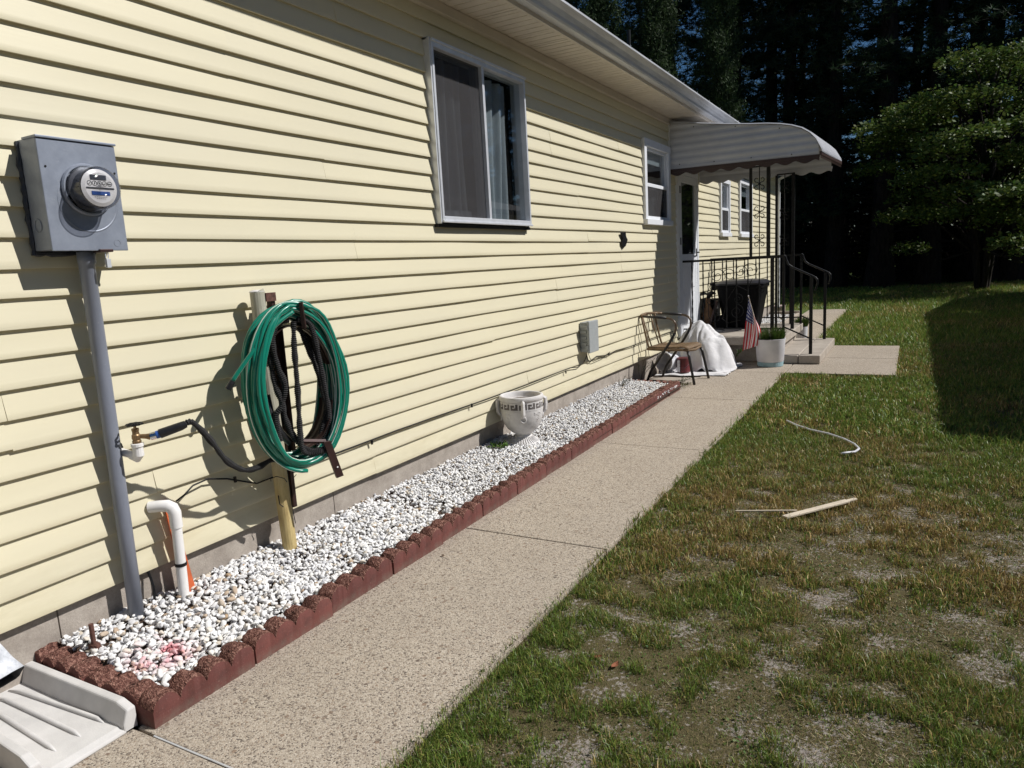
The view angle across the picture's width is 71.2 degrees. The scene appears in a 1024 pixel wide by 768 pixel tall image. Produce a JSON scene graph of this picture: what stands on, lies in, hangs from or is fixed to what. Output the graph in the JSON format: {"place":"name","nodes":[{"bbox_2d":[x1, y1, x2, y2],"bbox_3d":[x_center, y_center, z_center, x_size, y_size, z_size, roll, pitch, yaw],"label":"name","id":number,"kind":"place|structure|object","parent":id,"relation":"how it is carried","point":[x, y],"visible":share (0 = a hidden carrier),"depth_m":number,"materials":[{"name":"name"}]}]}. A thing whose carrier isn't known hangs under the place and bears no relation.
{"place":"outdoors","nodes":[
{"label":"outdoors","id":0,"kind":"place"},
{"bbox_2d":[0,309,899,767],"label":"path","id":1,"kind":"structure","parent":0,"point":[368,679],"depth_m":3.24,"materials":[{"name":"concrete"}]},
{"bbox_2d":[34,641,102,680],"bbox_3d":[-1.776,1.127,2.856,0.349,0.130,0.092,2,11,29],"label":"edging block","id":2,"kind":"object","parent":1,"relation":"on","point":[67,660],"depth_m":2.82,"materials":[{"name":"red concrete"}]},
{"bbox_2d":[0,661,137,767],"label":"splash block","id":3,"kind":"object","parent":1,"relation":"on","point":[51,718],"depth_m":2.56,"materials":[{"name":"concrete"}]},
{"bbox_2d":[84,664,155,723],"bbox_3d":[-1.463,1.152,2.686,0.341,0.130,0.092,2,11,29],"label":"edging block","id":4,"kind":"object","parent":1,"relation":"on","point":[129,686],"depth_m":2.65,"materials":[{"name":"red concrete"}]},
{"bbox_2d":[136,641,254,728],"bbox_3d":[-1.197,1.134,2.741,0.092,0.127,0.453,3,11,29],"label":"edging block","id":5,"kind":"object","parent":1,"relation":"on","point":[160,705],"depth_m":2.68,"materials":[{"name":"red concrete"}]},
{"bbox_2d":[241,594,332,663],"bbox_3d":[-0.979,1.057,3.137,0.092,0.130,0.453,1,10,30],"label":"edging block","id":6,"kind":"object","parent":1,"relation":"on","point":[311,612],"depth_m":3.09,"materials":[{"name":"red concrete"}]},
{"bbox_2d":[318,556,392,613],"bbox_3d":[-0.769,0.976,3.534,0.092,0.129,0.454,1,10,29],"label":"edging block","id":7,"kind":"object","parent":1,"relation":"on","point":[345,589],"depth_m":3.49,"materials":[{"name":"red concrete"}]},
{"bbox_2d":[381,526,442,574],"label":"edging block","id":8,"kind":"structure","parent":1,"relation":"on","point":[413,548],"depth_m":3.88,"materials":[{"name":"red concrete"}]},
{"bbox_2d":[430,501,482,541],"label":"edging block","id":9,"kind":"structure","parent":1,"relation":"on","point":[458,520],"depth_m":4.29,"materials":[{"name":"red concrete"}]},
{"bbox_2d":[471,480,516,516],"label":"edging block","id":10,"kind":"structure","parent":1,"relation":"on","point":[494,497],"depth_m":4.67,"materials":[{"name":"red concrete"}]},
{"bbox_2d":[507,463,546,494],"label":"edging block","id":11,"kind":"structure","parent":1,"relation":"on","point":[527,477],"depth_m":5.07,"materials":[{"name":"red concrete"}]},
{"bbox_2d":[621,402,643,421],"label":"edging block","id":12,"kind":"structure","parent":1,"relation":"on","point":[634,409],"depth_m":7.07,"materials":[{"name":"red concrete"}]},
{"bbox_2d":[636,394,657,412],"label":"edging block","id":13,"kind":"structure","parent":1,"relation":"on","point":[648,400],"depth_m":7.46,"materials":[{"name":"red concrete"}]},
{"bbox_2d":[638,356,656,379],"bbox_3d":[1.699,-0.177,8.794,0.250,0.364,0.430,2,11,29],"label":"weed","id":14,"kind":"object","parent":1,"relation":"on","point":[645,368],"visible":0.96,"depth_m":8.80,"materials":[{"name":"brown plant"}]},
{"bbox_2d":[655,380,671,383],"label":"edging block","id":15,"kind":"structure","parent":1,"relation":"on","point":[663,381],"depth_m":8.52,"materials":[{"name":"red concrete"}]},
{"bbox_2d":[653,380,690,388],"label":"dry weeds","id":16,"kind":"object","parent":1,"relation":"on","point":[685,383],"visible":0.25,"depth_m":8.81,"materials":[{"name":"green plant"}]},
{"bbox_2d":[640,312,709,384],"bbox_3d":[2.041,-0.473,9.063,0.768,0.873,0.543,3,11,35],"label":"rattan chair","id":17,"kind":"object","parent":1,"relation":"on","point":[670,345],"visible":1,"depth_m":9.02,"materials":[{"name":"brown metal"}]},
{"bbox_2d":[654,369,733,375],"bbox_3d":[2.437,-0.157,9.567,0.930,0.033,0.650,2,11,29],"label":"drop cloth","id":18,"kind":"object","parent":1,"relation":"on","point":[699,372],"visible":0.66,"depth_m":9.47,"materials":[{"name":"white fabric"}]},
{"bbox_2d":[656,352,678,371],"bbox_3d":[2.123,-0.310,9.666,0.267,0.274,0.276,-11,12,-40],"label":"bucket","id":19,"kind":"object","parent":18,"relation":"on","point":[663,361],"visible":0.7,"depth_m":9.69,"materials":[{"name":"white plastic"}]},
{"bbox_2d":[677,357,689,372],"bbox_3d":[2.292,-0.256,9.567,0.172,0.192,0.188,2,11,29],"label":"paint tin","id":20,"kind":"object","parent":18,"relation":"on","point":[683,366],"visible":0.88,"depth_m":9.51,"materials":[{"name":"red plastic"}]},
{"bbox_2d":[670,320,742,372],"bbox_3d":[2.668,-0.557,9.958,0.962,0.660,0.920,2,11,29],"label":"drop cloth","id":21,"kind":"object","parent":1,"relation":"on","point":[718,353],"visible":0.75,"depth_m":9.67,"materials":[{"name":"white fabric"}]},
{"bbox_2d":[756,323,786,366],"bbox_3d":[3.540,-0.549,9.812,0.530,0.600,0.500,-11,12,-38],"label":"planter pot","id":22,"kind":"object","parent":1,"relation":"on","point":[770,349],"visible":0.93,"depth_m":9.69,"materials":[{"name":"plastic"}]},
{"bbox_2d":[742,295,760,350],"bbox_3d":[3.267,-0.829,9.729,0.254,0.759,0.090,1,10,22],"label":"flag","id":23,"kind":"object","parent":22,"relation":"in","point":[751,335],"visible":1,"depth_m":9.75,"materials":[{"name":"multicoloured fabric"}]},
{"bbox_2d":[719,323,834,363],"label":"porch steps","id":24,"kind":"structure","parent":1,"relation":"on","point":[796,350],"depth_m":10.41,"materials":[{"name":"concrete"}]},
{"bbox_2d":[709,301,718,325],"bbox_3d":[3.228,-1.106,11.479,0.160,0.460,0.120,2,11,29],"label":"leaning board","id":25,"kind":"object","parent":24,"relation":"on","point":[712,315],"visible":0.57,"depth_m":11.45,"materials":[{"name":"brown wood"}]},
{"bbox_2d":[711,298,719,316],"bbox_3d":[3.408,-1.214,12.072,0.144,0.448,0.350,2,11,29],"label":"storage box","id":26,"kind":"object","parent":24,"relation":"on","point":[717,309],"visible":0.23,"depth_m":11.99,"materials":[{"name":"black plastic"}]},
{"bbox_2d":[713,327,741,332],"bbox_3d":[3.293,-0.862,11.304,0.650,0.018,1.000,2,11,29],"label":"doormat","id":27,"kind":"object","parent":24,"relation":"on","point":[724,331],"visible":0.19,"depth_m":11.05,"materials":[{"name":"rubber"}]},
{"bbox_2d":[701,290,715,327],"bbox_3d":[3.190,-1.208,11.608,0.252,0.613,0.192,2,11,29],"label":"goose ornament","id":28,"kind":"object","parent":27,"relation":"on","point":[706,317],"visible":0.66,"depth_m":11.56,"materials":[{"name":"black metal"}]},
{"bbox_2d":[710,278,769,327],"bbox_3d":[3.689,-1.310,11.593,0.867,0.764,0.750,2,11,29],"label":"rubbish cart","id":29,"kind":"object","parent":24,"relation":"on","point":[720,287],"visible":0.77,"depth_m":11.33,"materials":[{"name":"black plastic"}]},
{"bbox_2d":[682,255,818,353],"bbox_3d":[3.357,-1.140,10.225,1.889,1.409,0.044,2,11,29],"label":"iron railing","id":30,"kind":"object","parent":24,"relation":"on","point":[784,258],"visible":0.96,"depth_m":10.08,"materials":[{"name":"black metal"}]},
{"bbox_2d":[749,166,770,256],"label":"iron column","id":31,"kind":"structure","parent":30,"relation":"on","point":[768,188],"depth_m":9.91,"materials":[{"name":"black metal"}]},
{"bbox_2d":[711,254,831,338],"bbox_3d":[4.226,-1.426,11.775,1.889,1.374,0.044,2,11,29],"label":"iron railing","id":32,"kind":"object","parent":24,"relation":"on","point":[802,257],"visible":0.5,"depth_m":11.53,"materials":[{"name":"black metal"}]},
{"bbox_2d":[775,172,794,328],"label":"iron column","id":33,"kind":"structure","parent":24,"relation":"on","point":[784,240],"depth_m":10.74,"materials":[{"name":"black metal"}]},
{"bbox_2d":[794,315,808,337],"bbox_3d":[4.872,-0.934,12.026,0.388,0.492,0.386,2,11,29],"label":"planter pot","id":34,"kind":"object","parent":1,"relation":"on","point":[804,331],"visible":0.5,"depth_m":11.96,"materials":[{"name":"plastic"}]},
{"bbox_2d":[133,270,1023,767],"bbox_3d":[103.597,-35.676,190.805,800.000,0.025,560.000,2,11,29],"label":"lawn ground","id":35,"kind":"structure","parent":0,"point":[611,682],"depth_m":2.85,"materials":[{"name":"green plant"}]},
{"bbox_2d":[59,379,681,686],"bbox_3d":[0.051,0.533,5.678,0.720,0.127,6.770,2,11,29],"label":"gravel bed","id":36,"kind":"object","parent":35,"relation":"on","point":[165,639],"visible":0.88,"depth_m":3.72,"materials":[{"name":"white gravel"}]},
{"bbox_2d":[85,623,101,648],"bbox_3d":[-1.724,1.041,2.911,0.176,0.172,0.039,4,12,36],"label":"ground rod","id":37,"kind":"object","parent":36,"relation":"on","point":[94,643],"visible":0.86,"depth_m":2.86,"materials":[{"name":"metal"}]},
{"bbox_2d":[147,500,189,603],"bbox_3d":[-1.570,0.779,3.294,0.136,0.509,0.056,-4,9,-6],"label":"drain pipe","id":38,"kind":"object","parent":36,"relation":"in","point":[172,509],"visible":0.97,"depth_m":3.27,"materials":[{"name":"white plastic"}]},
{"bbox_2d":[165,512,196,592],"bbox_3d":[-1.556,0.781,3.360,0.048,0.480,0.080,2,11,29],"label":"orange conduit","id":39,"kind":"object","parent":36,"relation":"on","point":[190,581],"depth_m":3.38,"materials":[{"name":"orange plastic"}]},
{"bbox_2d":[249,288,296,554],"bbox_3d":[-1.247,0.236,3.737,0.100,1.459,0.228,-1,10,12],"label":"hose post","id":40,"kind":"object","parent":36,"relation":"on","point":[285,489],"visible":0.56,"depth_m":3.79,"materials":[{"name":"wood"},{"name":"white paint"}]},
{"bbox_2d":[276,302,343,477],"bbox_3d":[-1.107,0.044,3.723,0.326,0.935,0.222,-10,12,-37],"label":"hose hanger","id":41,"kind":"object","parent":40,"relation":"attached to","point":[312,438],"visible":0.67,"depth_m":3.76,"materials":[{"name":"brown metal"}]},
{"bbox_2d":[149,316,331,472],"bbox_3d":[-1.283,0.079,3.448,0.203,0.757,0.998,3,11,34],"label":"black hose","id":42,"kind":"object","parent":41,"relation":"hanging from","point":[312,346],"visible":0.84,"depth_m":3.60,"materials":[{"name":"black rubber"}]},
{"bbox_2d":[225,299,349,472],"bbox_3d":[-1.158,0.017,3.648,0.237,0.888,0.661,5,12,39],"label":"green hose","id":43,"kind":"object","parent":41,"relation":"hanging from","point":[251,369],"visible":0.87,"depth_m":3.56,"materials":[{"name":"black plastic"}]},
{"bbox_2d":[486,440,509,448],"bbox_3d":[-0.103,0.498,5.783,0.192,0.093,0.173,-1,10,14],"label":"weed","id":44,"kind":"object","parent":36,"relation":"on","point":[499,444],"visible":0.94,"depth_m":5.77,"materials":[{"name":"green plant"}]},
{"bbox_2d":[495,390,547,445],"bbox_3d":[0.086,0.294,5.943,0.370,0.428,0.370,2,11,29],"label":"urn planter","id":45,"kind":"object","parent":36,"relation":"on","point":[521,413],"visible":0.98,"depth_m":5.83,"materials":[{"name":"white paint"}]},
{"bbox_2d":[0,0,785,692],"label":"house","id":46,"kind":"structure","parent":35,"relation":"on","point":[428,208],"depth_m":4.12,"materials":[{"name":"beige plastic"}]},
{"bbox_2d":[0,644,24,687],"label":"downspout","id":47,"kind":"object","parent":46,"relation":"attached to","point":[11,668],"visible":1,"depth_m":2.58,"materials":[{"name":"white metal"}]},
{"bbox_2d":[14,134,144,620],"bbox_3d":[-1.658,0.058,2.955,0.240,2.049,0.324,2,11,29],"label":"electric meter","id":48,"kind":"object","parent":46,"relation":"attached to","point":[71,195],"visible":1,"depth_m":2.84,"materials":[{"name":"grey metal"}]},
{"bbox_2d":[121,422,149,461],"bbox_3d":[-1.645,0.249,3.061,0.218,0.174,0.077,0,10,17],"label":"water spigot","id":49,"kind":"object","parent":46,"relation":"attached to","point":[136,454],"visible":0.92,"depth_m":3.03,"materials":[{"name":"white plastic"}]},
{"bbox_2d":[147,331,673,599],"bbox_3d":[0.384,0.058,6.858,0.060,0.516,8.460,2,11,29],"label":"wall cable","id":50,"kind":"object","parent":46,"relation":"attached to","point":[234,479],"depth_m":4.58,"materials":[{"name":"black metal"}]},
{"bbox_2d":[422,36,532,229],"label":"window","id":51,"kind":"structure","parent":46,"relation":"in","point":[467,94],"depth_m":5.66,"materials":[{"name":"glass"}]},
{"bbox_2d":[580,319,598,352],"bbox_3d":[0.805,-0.498,7.484,0.112,0.330,0.259,2,11,29],"label":"junction box","id":52,"kind":"object","parent":46,"relation":"attached to","point":[589,340],"visible":1,"depth_m":7.40,"materials":[{"name":"grey plastic"}]},
{"bbox_2d":[620,232,627,247],"bbox_3d":[1.320,-1.694,8.420,0.018,0.185,0.200,2,11,29],"label":"cable bracket","id":53,"kind":"object","parent":46,"relation":"attached to","point":[624,239],"visible":1,"depth_m":8.38,"materials":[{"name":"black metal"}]},
{"bbox_2d":[640,137,672,225],"bbox_3d":[1.586,-2.549,9.650,0.862,1.660,1.700,2,11,29],"label":"window","id":54,"kind":"structure","parent":46,"relation":"in","point":[651,150],"depth_m":9.65,"materials":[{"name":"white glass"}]},
{"bbox_2d":[675,172,699,337],"bbox_3d":[2.660,-1.975,10.853,0.190,2.430,1.110,2,11,29],"label":"door","id":55,"kind":"structure","parent":46,"relation":"in","point":[686,187],"depth_m":10.86,"materials":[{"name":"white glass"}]},
{"bbox_2d":[718,180,731,236],"bbox_3d":[3.495,-3.071,13.060,0.862,1.600,1.340,2,11,29],"label":"window","id":56,"kind":"structure","parent":46,"relation":"in","point":[727,232],"depth_m":13.05,"materials":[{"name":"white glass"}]},
{"bbox_2d":[738,179,753,237],"bbox_3d":[4.384,-3.443,14.641,0.862,1.720,1.840,2,11,29],"label":"window","id":57,"kind":"structure","parent":46,"relation":"in","point":[743,184],"depth_m":14.59,"materials":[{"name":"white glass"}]},
{"bbox_2d":[667,121,841,183],"bbox_3d":[3.451,-3.338,10.089,2.071,0.759,1.662,2,11,29],"label":"awning","id":58,"kind":"object","parent":46,"relation":"attached to","point":[717,152],"visible":0.99,"depth_m":9.56,"materials":[{"name":"white paint"}]},
{"bbox_2d":[536,446,571,475],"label":"edging block","id":59,"kind":"structure","parent":35,"relation":"on","point":[556,459],"depth_m":5.47,"materials":[{"name":"red concrete"}]},
{"bbox_2d":[565,0,588,11],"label":"pine tree","id":60,"kind":"object","parent":35,"relation":"on","point":[573,2],"visible":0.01,"depth_m":33.47,"materials":[{"name":"green plant"}]},
{"bbox_2d":[563,434,592,459],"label":"edging block","id":61,"kind":"structure","parent":35,"relation":"on","point":[581,444],"depth_m":5.88,"materials":[{"name":"red concrete"}]},
{"bbox_2d":[584,422,611,445],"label":"edging block","id":62,"kind":"structure","parent":35,"relation":"on","point":[598,431],"depth_m":6.26,"materials":[{"name":"red concrete"}]},
{"bbox_2d":[571,0,631,46],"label":"cedar tree","id":63,"kind":"object","parent":35,"relation":"on","point":[598,12],"visible":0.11,"depth_m":24.08,"materials":[{"name":"green plant"}]},
{"bbox_2d":[571,1,641,43],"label":"pine tree","id":64,"kind":"object","parent":35,"relation":"on","point":[632,37],"visible":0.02,"depth_m":32.26,"materials":[{"name":"green plant"}]},
{"bbox_2d":[611,661,618,666],"bbox_3d":[0.407,1.110,2.828,0.024,0.009,0.051,2,11,29],"label":"dead leaf","id":65,"kind":"object","parent":35,"relation":"on","point":[614,664],"visible":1,"depth_m":2.83,"materials":[{"name":"brown plant"}]},
{"bbox_2d":[604,412,629,433],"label":"edging block","id":66,"kind":"structure","parent":35,"relation":"on","point":[618,419],"depth_m":6.66,"materials":[{"name":"red concrete"}]},
{"bbox_2d":[609,0,699,85],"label":"pine tree","id":67,"kind":"object","parent":35,"relation":"on","point":[637,41],"visible":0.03,"depth_m":34.02,"materials":[{"name":"green plant"}]},
{"bbox_2d":[650,387,668,402],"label":"edging block","id":68,"kind":"structure","parent":35,"relation":"on","point":[659,391],"depth_m":7.87,"materials":[{"name":"red concrete"}]},
{"bbox_2d":[627,0,692,82],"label":"pine tree","id":69,"kind":"object","parent":35,"relation":"on","point":[637,15],"visible":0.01,"depth_m":39.33,"materials":[{"name":"green plant"}]},
{"bbox_2d":[634,0,686,78],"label":"cedar tree","id":70,"kind":"object","parent":35,"relation":"on","point":[656,22],"visible":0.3,"depth_m":24.23,"materials":[{"name":"green plant"}]},
{"bbox_2d":[662,381,679,395],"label":"edging block","id":71,"kind":"structure","parent":35,"relation":"on","point":[671,384],"depth_m":8.24,"materials":[{"name":"red concrete"}]},
{"bbox_2d":[608,0,764,122],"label":"pine tree","id":72,"kind":"object","parent":35,"relation":"on","point":[682,6],"visible":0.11,"depth_m":30.75,"materials":[{"name":"green plant"}]},
{"bbox_2d":[686,0,756,122],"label":"cedar tree","id":73,"kind":"object","parent":35,"relation":"on","point":[717,34],"visible":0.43,"depth_m":24.80,"materials":[{"name":"green plant"}]},
{"bbox_2d":[429,376,1023,767],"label":"clover","id":74,"kind":"object","parent":35,"relation":"on","point":[721,723],"visible":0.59,"depth_m":2.79,"materials":[{"name":"green plant"}]},
{"bbox_2d":[676,3,777,118],"bbox_3d":[11.420,-15.120,40.324,10.620,18.790,10.444,-2,9,9],"label":"pine tree","id":75,"kind":"object","parent":35,"relation":"on","point":[687,66],"visible":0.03,"depth_m":39.31,"materials":[{"name":"green plant"}]},
{"bbox_2d":[676,0,800,233],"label":"pine tree","id":76,"kind":"object","parent":35,"relation":"on","point":[751,97],"visible":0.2,"depth_m":28.48,"materials":[{"name":"green plant"}]},
{"bbox_2d":[674,0,816,241],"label":"pine tree","id":77,"kind":"object","parent":35,"relation":"on","point":[742,23],"visible":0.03,"depth_m":32.93,"materials":[{"name":"green plant"}]},
{"bbox_2d":[761,311,798,322],"bbox_3d":[5.218,-1.202,14.863,0.695,0.160,5.850,2,11,29],"label":"gravel bed","id":78,"kind":"object","parent":35,"relation":"on","point":[767,320],"visible":0.16,"depth_m":16.51,"materials":[{"name":"white gravel"}]},
{"bbox_2d":[693,0,871,253],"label":"pine tree","id":79,"kind":"object","parent":35,"relation":"on","point":[772,86],"visible":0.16,"depth_m":30.55,"materials":[{"name":"green plant"}]},
{"bbox_2d":[587,423,1023,646],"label":"grass","id":80,"kind":"structure","parent":35,"relation":"on","point":[718,451],"depth_m":4.24,"materials":[{"name":"green plant"}]},
{"bbox_2d":[736,510,796,511],"bbox_3d":[1.536,0.766,4.326,0.352,0.022,0.010,-1,10,14],"label":"wood strip","id":81,"kind":"object","parent":80,"relation":"on","point":[763,510],"visible":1,"depth_m":4.33,"materials":[{"name":"beige wood"}]},
{"bbox_2d":[782,498,856,518],"bbox_3d":[1.873,0.749,4.335,0.582,0.016,0.040,-7,10,-23],"label":"wood strip","id":82,"kind":"object","parent":80,"relation":"on","point":[821,507],"visible":1,"depth_m":4.32,"materials":[{"name":"beige wood"}]},
{"bbox_2d":[736,0,880,288],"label":"pine tree","id":83,"kind":"object","parent":35,"relation":"on","point":[789,56],"visible":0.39,"depth_m":28.34,"materials":[{"name":"green plant"}]},
{"bbox_2d":[743,8,874,279],"bbox_3d":[14.718,-13.273,37.702,9.071,15.618,7.611,2,10,27],"label":"pine tree","id":84,"kind":"object","parent":35,"relation":"on","point":[781,73],"visible":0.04,"depth_m":37.00,"materials":[{"name":"green plant"}]},
{"bbox_2d":[765,4,880,280],"bbox_3d":[14.749,-13.684,34.534,7.384,17.522,7.461,4,12,38],"label":"pine tree","id":85,"kind":"object","parent":35,"relation":"on","point":[801,220],"visible":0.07,"depth_m":34.27,"materials":[{"name":"green plant"}]},
{"bbox_2d":[786,420,859,454],"bbox_3d":[2.626,0.428,6.012,0.224,0.022,1.172,-3,9,1],"label":"cord","id":86,"kind":"object","parent":35,"relation":"on","point":[851,442],"visible":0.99,"depth_m":5.93,"materials":[{"name":"white plastic"}]},
{"bbox_2d":[749,0,907,288],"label":"pine tree","id":87,"kind":"object","parent":35,"relation":"on","point":[834,264],"visible":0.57,"depth_m":27.69,"materials":[{"name":"green plant"}]},
{"bbox_2d":[743,0,913,283],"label":"pine tree","id":88,"kind":"object","parent":35,"relation":"on","point":[820,234],"visible":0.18,"depth_m":31.64,"materials":[{"name":"green plant"}]},
{"bbox_2d":[842,21,926,276],"bbox_3d":[17.523,-11.453,35.006,7.303,12.595,7.228,-4,9,-4],"label":"pine tree","id":89,"kind":"object","parent":35,"relation":"on","point":[872,37],"visible":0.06,"depth_m":34.55,"materials":[{"name":"green plant"}]},
{"bbox_2d":[759,0,1014,288],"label":"pine tree","id":90,"kind":"object","parent":35,"relation":"on","point":[880,268],"visible":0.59,"depth_m":25.98,"materials":[{"name":"green plant"}]},
{"bbox_2d":[779,155,1006,280],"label":"undergrowth","id":91,"kind":"object","parent":35,"relation":"on","point":[855,256],"visible":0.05,"depth_m":34.51,"materials":[{"name":"green plant"}]},
{"bbox_2d":[780,0,1018,246],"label":"pine tree","id":92,"kind":"object","parent":35,"relation":"on","point":[910,46],"visible":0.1,"depth_m":32.54,"materials":[{"name":"green plant"}]},
{"bbox_2d":[818,0,1023,281],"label":"pine tree","id":93,"kind":"object","parent":35,"relation":"on","point":[964,262],"visible":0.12,"depth_m":27.83,"materials":[{"name":"green plant"}]},
{"bbox_2d":[848,0,1004,281],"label":"pine tree","id":94,"kind":"object","parent":35,"relation":"on","point":[910,234],"visible":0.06,"depth_m":30.50,"materials":[{"name":"green plant"}]},
{"bbox_2d":[849,37,1023,289],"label":"dogwood tree","id":95,"kind":"object","parent":35,"relation":"on","point":[1004,194],"visible":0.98,"depth_m":21.64,"materials":[{"name":"green plant"}]},
{"bbox_2d":[859,0,1014,271],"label":"pine tree","id":96,"kind":"object","parent":35,"relation":"on","point":[943,224],"visible":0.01,"depth_m":35.06,"materials":[{"name":"green plant"}]},
{"bbox_2d":[851,0,1023,284],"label":"pine tree","id":97,"kind":"object","parent":35,"relation":"on","point":[927,269],"visible":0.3,"depth_m":25.85,"materials":[{"name":"green plant"}]},
{"bbox_2d":[852,0,1023,278],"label":"pine tree","id":98,"kind":"object","parent":35,"relation":"on","point":[995,275],"visible":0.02,"depth_m":28.49,"materials":[{"name":"green plant"}]},
{"bbox_2d":[865,0,1023,281],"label":"pine tree","id":99,"kind":"object","parent":35,"relation":"on","point":[1010,270],"visible":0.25,"depth_m":26.02,"materials":[{"name":"green plant"}]},
{"bbox_2d":[962,12,1023,148],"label":"pine tree","id":100,"kind":"object","parent":35,"relation":"on","point":[996,23],"visible":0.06,"depth_m":27.60,"materials":[{"name":"green plant"}]},
{"bbox_2d":[981,0,1023,166],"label":"pine tree","id":101,"kind":"object","parent":35,"relation":"on","point":[1010,52],"visible":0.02,"depth_m":27.96,"materials":[{"name":"green plant"}]},
{"bbox_2d":[396,403,1023,767],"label":"dead grass","id":102,"kind":"structure","parent":0,"point":[818,619],"depth_m":2.94,"materials":[{"name":"brown plant"}]},
{"bbox_2d":[578,0,1021,231],"label":"sky","id":103,"kind":"structure","parent":0,"point":[865,44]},
{"bbox_2d":[731,340,1023,446],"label":"grass","id":104,"kind":"structure","parent":0,"point":[790,392],"depth_m":7.35,"materials":[{"name":"green plant"}]},
{"bbox_2d":[774,279,1023,344],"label":"grass","id":105,"kind":"structure","parent":0,"point":[928,329],"depth_m":15.82,"materials":[{"name":"green plant"}]}
]}

